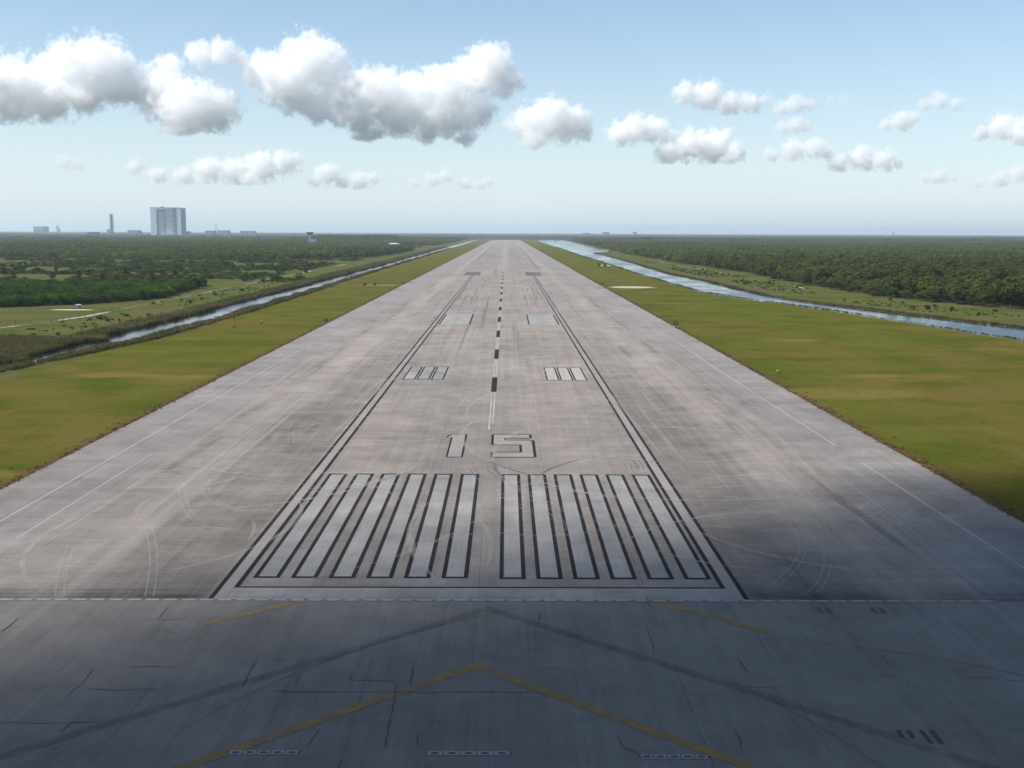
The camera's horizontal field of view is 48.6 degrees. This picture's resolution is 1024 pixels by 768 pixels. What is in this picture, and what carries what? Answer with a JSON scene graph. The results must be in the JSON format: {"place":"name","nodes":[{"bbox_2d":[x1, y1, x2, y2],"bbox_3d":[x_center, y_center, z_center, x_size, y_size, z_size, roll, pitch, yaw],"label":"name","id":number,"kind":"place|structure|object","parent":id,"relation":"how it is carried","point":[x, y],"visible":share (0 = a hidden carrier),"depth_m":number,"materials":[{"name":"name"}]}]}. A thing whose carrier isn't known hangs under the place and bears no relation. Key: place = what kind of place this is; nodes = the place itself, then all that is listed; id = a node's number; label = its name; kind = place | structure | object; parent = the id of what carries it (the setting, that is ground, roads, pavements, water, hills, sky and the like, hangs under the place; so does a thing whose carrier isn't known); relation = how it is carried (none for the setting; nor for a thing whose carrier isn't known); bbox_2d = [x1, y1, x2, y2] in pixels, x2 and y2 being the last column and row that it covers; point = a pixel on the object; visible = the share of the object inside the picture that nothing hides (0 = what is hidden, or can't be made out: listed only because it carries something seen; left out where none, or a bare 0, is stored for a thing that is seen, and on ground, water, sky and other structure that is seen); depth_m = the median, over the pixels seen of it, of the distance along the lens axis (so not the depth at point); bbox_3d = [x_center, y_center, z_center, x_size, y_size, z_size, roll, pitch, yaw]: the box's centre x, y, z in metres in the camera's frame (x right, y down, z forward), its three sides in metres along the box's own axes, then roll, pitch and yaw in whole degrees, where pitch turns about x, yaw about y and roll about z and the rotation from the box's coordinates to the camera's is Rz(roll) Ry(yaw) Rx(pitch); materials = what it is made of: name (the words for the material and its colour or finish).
{"place":"outdoors","nodes":[
{"label":"outdoors","id":0,"kind":"place"},
{"bbox_2d":[87,232,98,234],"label":"shed","id":1,"kind":"structure","parent":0,"point":[93,233],"depth_m":5541.22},
{"bbox_2d":[0,264,346,327],"bbox_3d":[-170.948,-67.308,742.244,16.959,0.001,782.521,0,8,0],"label":"gravel road","id":2,"kind":"structure","parent":0,"point":[110,311],"depth_m":435.95,"materials":[{"name":"beige"}]},
{"bbox_2d":[3,240,475,365],"bbox_3d":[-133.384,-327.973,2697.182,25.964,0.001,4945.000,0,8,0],"label":"canal water","id":3,"kind":"structure","parent":0,"point":[144,330],"depth_m":438.95,"materials":[{"name":"blue liquid"}]},
{"bbox_2d":[240,231,255,235],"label":"office block","id":4,"kind":"structure","parent":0,"point":[251,233],"depth_m":6039.90,"materials":[{"name":"grey concrete"}]},
{"bbox_2d":[306,232,316,241],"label":"control tower","id":5,"kind":"structure","parent":0,"point":[309,237],"depth_m":3194.97,"materials":[{"name":"white concrete"}]},
{"bbox_2d":[0,240,1023,601],"bbox_3d":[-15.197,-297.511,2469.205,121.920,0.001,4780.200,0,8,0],"label":"runway pavement","id":6,"kind":"structure","parent":0,"point":[192,504],"depth_m":158.56,"materials":[{"name":"concrete"}]},
{"bbox_2d":[213,275,743,599],"bbox_3d":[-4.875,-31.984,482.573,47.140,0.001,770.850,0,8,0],"label":"runway side stripes and number","id":7,"kind":"object","parent":6,"relation":"on","point":[456,446],"visible":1,"depth_m":157.20,"materials":[{"name":"grey paint"}]},
{"bbox_2d":[226,367,731,599],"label":"runway threshold markings","id":8,"kind":"object","parent":6,"relation":"on","point":[457,560],"visible":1,"depth_m":118.34,"materials":[{"name":"white paint"}]},
{"bbox_2d":[209,275,748,599],"bbox_3d":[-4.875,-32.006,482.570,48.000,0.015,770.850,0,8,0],"label":"runway marking borders","id":9,"kind":"object","parent":6,"relation":"on","point":[466,570],"visible":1,"depth_m":125.50,"materials":[{"name":"black paint"}]},
{"bbox_2d":[488,255,504,429],"bbox_3d":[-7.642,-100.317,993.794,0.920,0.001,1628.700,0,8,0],"label":"runway centreline","id":10,"kind":"object","parent":6,"relation":"on","point":[494,369],"visible":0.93,"depth_m":261.38,"materials":[{"name":"white paint"}]},
{"bbox_2d":[491,273,503,391],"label":"runway centreline gaps","id":11,"kind":"object","parent":6,"relation":"on","point":[494,381],"visible":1,"depth_m":299.47,"materials":[{"name":"black paint"}]},
{"bbox_2d":[0,598,996,601],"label":"threshold joint band","id":12,"kind":"object","parent":6,"relation":"on","point":[500,600],"visible":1,"depth_m":100.25,"materials":[{"name":"concrete"}]},
{"bbox_2d":[31,599,995,601],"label":"threshold joint slots","id":13,"kind":"object","parent":12,"relation":"on","point":[507,600],"visible":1,"depth_m":100.25,"materials":[{"name":"concrete"}]},
{"bbox_2d":[440,281,557,324],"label":"runway aiming point markings","id":14,"kind":"object","parent":6,"relation":"on","point":[533,319],"visible":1,"depth_m":424.34,"materials":[{"name":"grey paint"}]},
{"bbox_2d":[464,272,541,275],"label":"runway dark blocks","id":15,"kind":"structure","parent":6,"relation":"on","point":[526,273],"depth_m":895.62,"materials":[{"name":"paint"}]},
{"bbox_2d":[0,287,1023,567],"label":"shoulder lines","id":16,"kind":"object","parent":6,"relation":"on","point":[606,297],"visible":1,"depth_m":151.34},
{"bbox_2d":[545,368,585,379],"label":"runway touchdown bar markings","id":17,"kind":"object","parent":6,"relation":"on","point":[565,374],"visible":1,"depth_m":260.14,"materials":[{"name":"white paint"}]},
{"bbox_2d":[0,600,1023,767],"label":"overrun pavement","id":18,"kind":"structure","parent":0,"point":[791,698],"depth_m":81.90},
{"bbox_2d":[228,750,708,758],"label":"slotted pavement patches","id":19,"kind":"object","parent":18,"relation":"on","point":[480,753],"visible":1,"depth_m":70.65,"materials":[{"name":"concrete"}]},
{"bbox_2d":[170,601,768,767],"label":"overrun chevron markings","id":20,"kind":"object","parent":18,"relation":"on","point":[735,761],"visible":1,"depth_m":77.36,"materials":[{"name":"yellow paint"}]},
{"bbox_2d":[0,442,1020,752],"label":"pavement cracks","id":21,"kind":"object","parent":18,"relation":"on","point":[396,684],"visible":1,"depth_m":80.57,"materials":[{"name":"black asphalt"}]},
{"bbox_2d":[227,607,944,758],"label":"pavement slots and bars","id":22,"kind":"object","parent":18,"relation":"on","point":[925,735],"visible":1,"depth_m":72.65,"materials":[{"name":"paint"}]},
{"bbox_2d":[0,237,1023,522],"bbox_3d":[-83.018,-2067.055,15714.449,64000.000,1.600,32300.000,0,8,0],"label":"ground","id":23,"kind":"structure","parent":0,"point":[946,401],"depth_m":300.27,"materials":[{"name":"green plant"}]},
{"bbox_2d":[0,267,6,276],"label":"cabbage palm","id":24,"kind":"object","parent":23,"relation":"on","point":[3,271],"visible":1,"depth_m":794.79,"materials":[{"name":"green plant"}]},
{"bbox_2d":[33,226,48,232],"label":"hangar","id":25,"kind":"structure","parent":23,"relation":"on","point":[40,229],"depth_m":9395.45,"materials":[{"name":"grey metal"}]},
{"bbox_2d":[48,271,55,278],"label":"cabbage palm","id":26,"kind":"object","parent":23,"relation":"on","point":[52,276],"visible":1,"depth_m":756.68,"materials":[{"name":"green plant"}]},
{"bbox_2d":[50,261,60,266],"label":"bush","id":27,"kind":"object","parent":23,"relation":"on","point":[55,264],"visible":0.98,"depth_m":982.63,"materials":[{"name":"green plant"}]},
{"bbox_2d":[62,260,72,264],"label":"bush","id":28,"kind":"object","parent":23,"relation":"on","point":[66,261],"visible":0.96,"depth_m":1039.11,"materials":[{"name":"green plant"}]},
{"bbox_2d":[100,273,106,280],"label":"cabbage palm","id":29,"kind":"object","parent":23,"relation":"on","point":[102,277],"visible":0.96,"depth_m":721.65,"materials":[{"name":"green plant"}]},
{"bbox_2d":[98,262,110,267],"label":"bush","id":30,"kind":"object","parent":23,"relation":"on","point":[106,265],"visible":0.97,"depth_m":975.51,"materials":[{"name":"green plant"}]},
{"bbox_2d":[106,214,114,233],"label":"launch tower","id":31,"kind":"structure","parent":23,"relation":"on","point":[108,231],"depth_m":6621.25,"materials":[{"name":"grey metal"}]},
{"bbox_2d":[15,287,211,323],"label":"post fence","id":32,"kind":"object","parent":23,"relation":"on","point":[102,310],"visible":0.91,"depth_m":449.05,"materials":[{"name":"brown wood"}]},
{"bbox_2d":[127,230,141,235],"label":"shed","id":33,"kind":"structure","parent":23,"relation":"on","point":[134,232],"depth_m":5541.99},
{"bbox_2d":[139,290,147,300],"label":"cabbage palm","id":34,"kind":"object","parent":23,"relation":"on","point":[142,295],"visible":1,"depth_m":529.08,"materials":[{"name":"green plant"}]},
{"bbox_2d":[148,273,155,278],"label":"cabbage palm","id":35,"kind":"object","parent":23,"relation":"on","point":[153,276],"visible":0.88,"depth_m":700.36,"materials":[{"name":"green plant"}]},
{"bbox_2d":[150,206,190,234],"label":"assembly building","id":36,"kind":"structure","parent":23,"relation":"on","point":[168,220],"depth_m":6195.79,"materials":[{"name":"grey concrete"}]},
{"bbox_2d":[158,211,164,234],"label":"tall door","id":37,"kind":"structure","parent":36,"relation":"in","point":[160,213],"depth_m":6191.40,"materials":[{"name":"metal"}]},
{"bbox_2d":[192,278,200,288],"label":"cabbage palm","id":38,"kind":"object","parent":23,"relation":"on","point":[196,282],"visible":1,"depth_m":640.02,"materials":[{"name":"green plant"}]},
{"bbox_2d":[205,231,215,234],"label":"office block","id":39,"kind":"structure","parent":23,"relation":"on","point":[210,232],"depth_m":6038.93,"materials":[{"name":"grey concrete"}]},
{"bbox_2d":[217,230,230,235],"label":"office block","id":40,"kind":"structure","parent":23,"relation":"on","point":[223,232],"depth_m":6039.15,"materials":[{"name":"grey concrete"}]},
{"bbox_2d":[232,309,236,327],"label":"windsock","id":41,"kind":"object","parent":23,"relation":"on","point":[233,313],"visible":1,"depth_m":381.64,"materials":[{"name":"fabric"}]},
{"bbox_2d":[232,270,241,274],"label":"bush","id":42,"kind":"object","parent":23,"relation":"on","point":[235,272],"visible":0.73,"depth_m":809.95,"materials":[{"name":"green plant"}]},
{"bbox_2d":[234,272,248,280],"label":"bush","id":43,"kind":"object","parent":23,"relation":"on","point":[244,276],"visible":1,"depth_m":740.30,"materials":[{"name":"green plant"}]},
{"bbox_2d":[248,273,257,276],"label":"bush","id":44,"kind":"object","parent":23,"relation":"on","point":[253,274],"visible":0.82,"depth_m":784.05,"materials":[{"name":"green plant"}]},
{"bbox_2d":[277,265,288,272],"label":"bush","id":45,"kind":"object","parent":23,"relation":"on","point":[283,268],"visible":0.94,"depth_m":880.32,"materials":[{"name":"green plant"}]},
{"bbox_2d":[0,241,1020,335],"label":"scrub tufts","id":46,"kind":"object","parent":23,"relation":"on","point":[21,291],"depth_m":662.20,"materials":[{"name":"green plant"}]},
{"bbox_2d":[0,231,1023,241],"bbox_3d":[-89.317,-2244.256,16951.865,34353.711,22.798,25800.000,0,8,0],"label":"forest","id":47,"kind":"object","parent":23,"relation":"on","point":[526,236],"visible":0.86,"depth_m":6379.84,"materials":[{"name":"green plant"}]},
{"bbox_2d":[0,234,1023,262],"bbox_3d":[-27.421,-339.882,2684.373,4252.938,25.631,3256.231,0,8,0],"label":"distant woodland","id":48,"kind":"object","parent":23,"relation":"on","point":[187,247],"visible":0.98,"depth_m":1847.30,"materials":[{"name":"green plant"}]},
{"bbox_2d":[0,246,1023,519],"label":"grass edges","id":49,"kind":"object","parent":23,"relation":"on","point":[16,349],"depth_m":378.42,"materials":[{"name":"green plant"}]},
{"bbox_2d":[602,232,609,235],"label":"horizon building","id":50,"kind":"structure","parent":23,"relation":"on","point":[606,233],"depth_m":8430.19,"materials":[{"name":"grey concrete"}]},
{"bbox_2d":[286,239,1023,285],"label":"woodland canopy","id":51,"kind":"object","parent":23,"relation":"on","point":[821,269],"depth_m":829.67,"materials":[{"name":"green plant"}]},
{"bbox_2d":[825,278,834,288],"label":"broadleaf tree","id":52,"kind":"object","parent":23,"relation":"on","point":[828,281],"visible":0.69,"depth_m":664.88,"materials":[{"name":"green plant"}]},
{"bbox_2d":[832,278,843,289],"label":"broadleaf tree","id":53,"kind":"object","parent":23,"relation":"on","point":[837,281],"visible":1,"depth_m":651.60,"materials":[{"name":"green plant"}]},
{"bbox_2d":[842,277,853,284],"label":"broadleaf tree","id":54,"kind":"object","parent":23,"relation":"on","point":[849,280],"visible":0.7,"depth_m":649.60,"materials":[{"name":"green plant"}]},
{"bbox_2d":[851,269,865,278],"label":"broadleaf tree","id":55,"kind":"object","parent":23,"relation":"on","point":[860,274],"visible":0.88,"depth_m":661.16,"materials":[{"name":"green plant"}]},
{"bbox_2d":[852,279,864,291],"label":"broadleaf tree","id":56,"kind":"object","parent":23,"relation":"on","point":[856,282],"visible":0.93,"depth_m":629.87,"materials":[{"name":"green plant"}]},
{"bbox_2d":[855,282,862,290],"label":"broadleaf tree","id":57,"kind":"object","parent":23,"relation":"on","point":[859,286],"visible":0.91,"depth_m":627.44,"materials":[{"name":"green plant"}]},
{"bbox_2d":[864,270,879,279],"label":"broadleaf tree","id":58,"kind":"object","parent":23,"relation":"on","point":[873,275],"visible":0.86,"depth_m":650.51,"materials":[{"name":"green plant"}]},
{"bbox_2d":[866,284,878,295],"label":"broadleaf tree","id":59,"kind":"object","parent":23,"relation":"on","point":[871,287],"visible":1,"depth_m":593.32,"materials":[{"name":"green plant"}]},
{"bbox_2d":[869,290,878,295],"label":"broadleaf tree","id":60,"kind":"object","parent":23,"relation":"on","point":[873,292],"visible":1,"depth_m":590.57,"materials":[{"name":"green plant"}]},
{"bbox_2d":[874,269,883,278],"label":"broadleaf tree","id":61,"kind":"object","parent":23,"relation":"on","point":[876,272],"visible":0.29,"depth_m":657.25,"materials":[{"name":"green plant"}]},
{"bbox_2d":[877,286,884,294],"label":"broadleaf tree","id":62,"kind":"object","parent":23,"relation":"on","point":[881,289],"visible":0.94,"depth_m":588.40,"materials":[{"name":"green plant"}]},
{"bbox_2d":[883,286,895,296],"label":"broadleaf tree","id":63,"kind":"object","parent":23,"relation":"on","point":[886,288],"visible":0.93,"depth_m":580.93,"materials":[{"name":"green plant"}]},
{"bbox_2d":[886,287,899,297],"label":"broadleaf tree","id":64,"kind":"object","parent":23,"relation":"on","point":[893,290],"visible":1,"depth_m":577.26,"materials":[{"name":"green plant"}]},
{"bbox_2d":[884,277,903,295],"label":"broadleaf tree","id":65,"kind":"object","parent":23,"relation":"on","point":[893,282],"visible":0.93,"depth_m":583.18,"materials":[{"name":"green plant"}]},
{"bbox_2d":[897,284,912,293],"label":"broadleaf tree","id":66,"kind":"object","parent":23,"relation":"on","point":[902,287],"visible":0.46,"depth_m":583.77,"materials":[{"name":"green plant"}]},
{"bbox_2d":[898,270,913,279],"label":"broadleaf tree","id":67,"kind":"object","parent":23,"relation":"on","point":[904,276],"visible":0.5,"depth_m":623.45,"materials":[{"name":"green plant"}]},
{"bbox_2d":[902,291,913,297],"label":"broadleaf tree","id":68,"kind":"object","parent":23,"relation":"on","point":[905,294],"visible":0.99,"depth_m":566.09,"materials":[{"name":"green plant"}]},
{"bbox_2d":[901,275,917,297],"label":"broadleaf tree","id":69,"kind":"object","parent":23,"relation":"on","point":[912,283],"visible":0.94,"depth_m":574.52,"materials":[{"name":"green plant"}]},
{"bbox_2d":[912,273,923,281],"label":"broadleaf tree","id":70,"kind":"object","parent":23,"relation":"on","point":[920,275],"visible":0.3,"depth_m":603.00,"materials":[{"name":"green plant"}]},
{"bbox_2d":[913,292,923,299],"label":"broadleaf tree","id":71,"kind":"object","parent":23,"relation":"on","point":[919,295],"visible":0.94,"depth_m":556.18,"materials":[{"name":"green plant"}]},
{"bbox_2d":[912,281,930,292],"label":"broadleaf tree","id":72,"kind":"object","parent":23,"relation":"on","point":[922,285],"visible":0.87,"depth_m":570.92,"materials":[{"name":"green plant"}]},
{"bbox_2d":[924,288,938,301],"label":"broadleaf tree","id":73,"kind":"object","parent":23,"relation":"on","point":[932,292],"visible":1,"depth_m":540.48,"materials":[{"name":"green plant"}]},
{"bbox_2d":[930,285,946,301],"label":"broadleaf tree","id":74,"kind":"object","parent":23,"relation":"on","point":[940,290],"visible":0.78,"depth_m":545.96,"materials":[{"name":"green plant"}]},
{"bbox_2d":[941,293,950,300],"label":"broadleaf tree","id":75,"kind":"object","parent":23,"relation":"on","point":[944,295],"visible":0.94,"depth_m":540.32,"materials":[{"name":"green plant"}]},
{"bbox_2d":[948,293,962,303],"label":"broadleaf tree","id":76,"kind":"object","parent":23,"relation":"on","point":[951,295],"visible":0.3,"depth_m":531.71,"materials":[{"name":"green plant"}]},
{"bbox_2d":[951,277,961,284],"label":"broadleaf tree","id":77,"kind":"object","parent":23,"relation":"on","point":[957,281],"visible":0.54,"depth_m":582.05,"materials":[{"name":"green plant"}]},
{"bbox_2d":[948,284,965,300],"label":"broadleaf tree","id":78,"kind":"object","parent":23,"relation":"on","point":[957,286],"visible":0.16,"depth_m":537.02,"materials":[{"name":"green plant"}]},
{"bbox_2d":[947,285,967,304],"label":"broadleaf tree","id":79,"kind":"object","parent":23,"relation":"on","point":[958,290],"visible":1,"depth_m":523.78,"materials":[{"name":"green plant"}]},
{"bbox_2d":[965,296,975,304],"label":"broadleaf tree","id":80,"kind":"object","parent":23,"relation":"on","point":[969,300],"visible":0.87,"depth_m":518.65,"materials":[{"name":"green plant"}]},
{"bbox_2d":[963,289,979,304],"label":"broadleaf tree","id":81,"kind":"object","parent":23,"relation":"on","point":[970,291],"visible":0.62,"depth_m":524.31,"materials":[{"name":"green plant"}]},
{"bbox_2d":[970,293,982,305],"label":"broadleaf tree","id":82,"kind":"object","parent":23,"relation":"on","point":[974,299],"visible":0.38,"depth_m":515.79,"materials":[{"name":"green plant"}]},
{"bbox_2d":[971,283,988,301],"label":"broadleaf tree","id":83,"kind":"object","parent":23,"relation":"on","point":[979,287],"visible":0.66,"depth_m":532.14,"materials":[{"name":"green plant"}]},
{"bbox_2d":[970,271,991,282],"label":"broadleaf tree","id":84,"kind":"object","parent":23,"relation":"on","point":[976,277],"visible":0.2,"depth_m":550.55,"materials":[{"name":"green plant"}]},
{"bbox_2d":[971,276,993,301],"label":"broadleaf tree","id":85,"kind":"object","parent":23,"relation":"on","point":[984,280],"visible":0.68,"depth_m":540.41,"materials":[{"name":"green plant"}]},
{"bbox_2d":[975,290,994,306],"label":"broadleaf tree","id":86,"kind":"object","parent":23,"relation":"on","point":[985,295],"visible":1,"depth_m":505.49,"materials":[{"name":"green plant"}]},
{"bbox_2d":[985,293,995,305],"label":"broadleaf tree","id":87,"kind":"object","parent":23,"relation":"on","point":[992,299],"visible":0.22,"depth_m":513.33,"materials":[{"name":"green plant"}]},
{"bbox_2d":[986,284,995,303],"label":"broadleaf tree","id":88,"kind":"object","parent":23,"relation":"on","point":[991,286],"visible":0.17,"depth_m":533.07,"materials":[{"name":"green plant"}]},
{"bbox_2d":[987,275,997,283],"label":"broadleaf tree","id":89,"kind":"object","parent":23,"relation":"on","point":[993,280],"visible":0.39,"depth_m":563.62,"materials":[{"name":"green plant"}]},
{"bbox_2d":[992,292,1003,304],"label":"broadleaf tree","id":90,"kind":"object","parent":23,"relation":"on","point":[998,295],"visible":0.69,"depth_m":518.75,"materials":[{"name":"green plant"}]},
{"bbox_2d":[993,281,1007,304],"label":"broadleaf tree","id":91,"kind":"object","parent":23,"relation":"on","point":[998,285],"visible":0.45,"depth_m":525.01,"materials":[{"name":"green plant"}]},
{"bbox_2d":[1000,294,1009,307],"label":"broadleaf tree","id":92,"kind":"object","parent":23,"relation":"on","point":[1005,299],"visible":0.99,"depth_m":499.78,"materials":[{"name":"green plant"}]},
{"bbox_2d":[998,281,1020,305],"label":"broadleaf tree","id":93,"kind":"object","parent":23,"relation":"on","point":[1010,286],"visible":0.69,"depth_m":513.81,"materials":[{"name":"green plant"}]},
{"bbox_2d":[1001,276,1023,286],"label":"broadleaf tree","id":94,"kind":"object","parent":23,"relation":"on","point":[1008,279],"visible":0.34,"depth_m":543.36,"materials":[{"name":"green plant"}]},
{"bbox_2d":[1005,291,1023,308],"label":"broadleaf tree","id":95,"kind":"object","parent":23,"relation":"on","point":[1014,296],"visible":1,"depth_m":495.58,"materials":[{"name":"green plant"}]},
{"bbox_2d":[1016,286,1023,303],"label":"broadleaf tree","id":96,"kind":"object","parent":23,"relation":"on","point":[1021,289],"visible":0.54,"depth_m":501.08,"materials":[{"name":"green plant"}]},
{"bbox_2d":[1018,276,1023,283],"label":"broadleaf tree","id":97,"kind":"object","parent":23,"relation":"on","point":[1021,281],"visible":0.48,"depth_m":584.45,"materials":[{"name":"green plant"}]},
{"bbox_2d":[0,0,1023,234],"label":"sky","id":98,"kind":"structure","parent":0,"point":[831,117],"materials":[{"name":"blue"}]},
{"bbox_2d":[537,240,1023,340],"bbox_3d":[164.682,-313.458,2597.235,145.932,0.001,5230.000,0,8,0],"label":"canal water","id":99,"kind":"structure","parent":0,"point":[706,286],"depth_m":583.98,"materials":[{"name":"blue liquid"}]}
]}

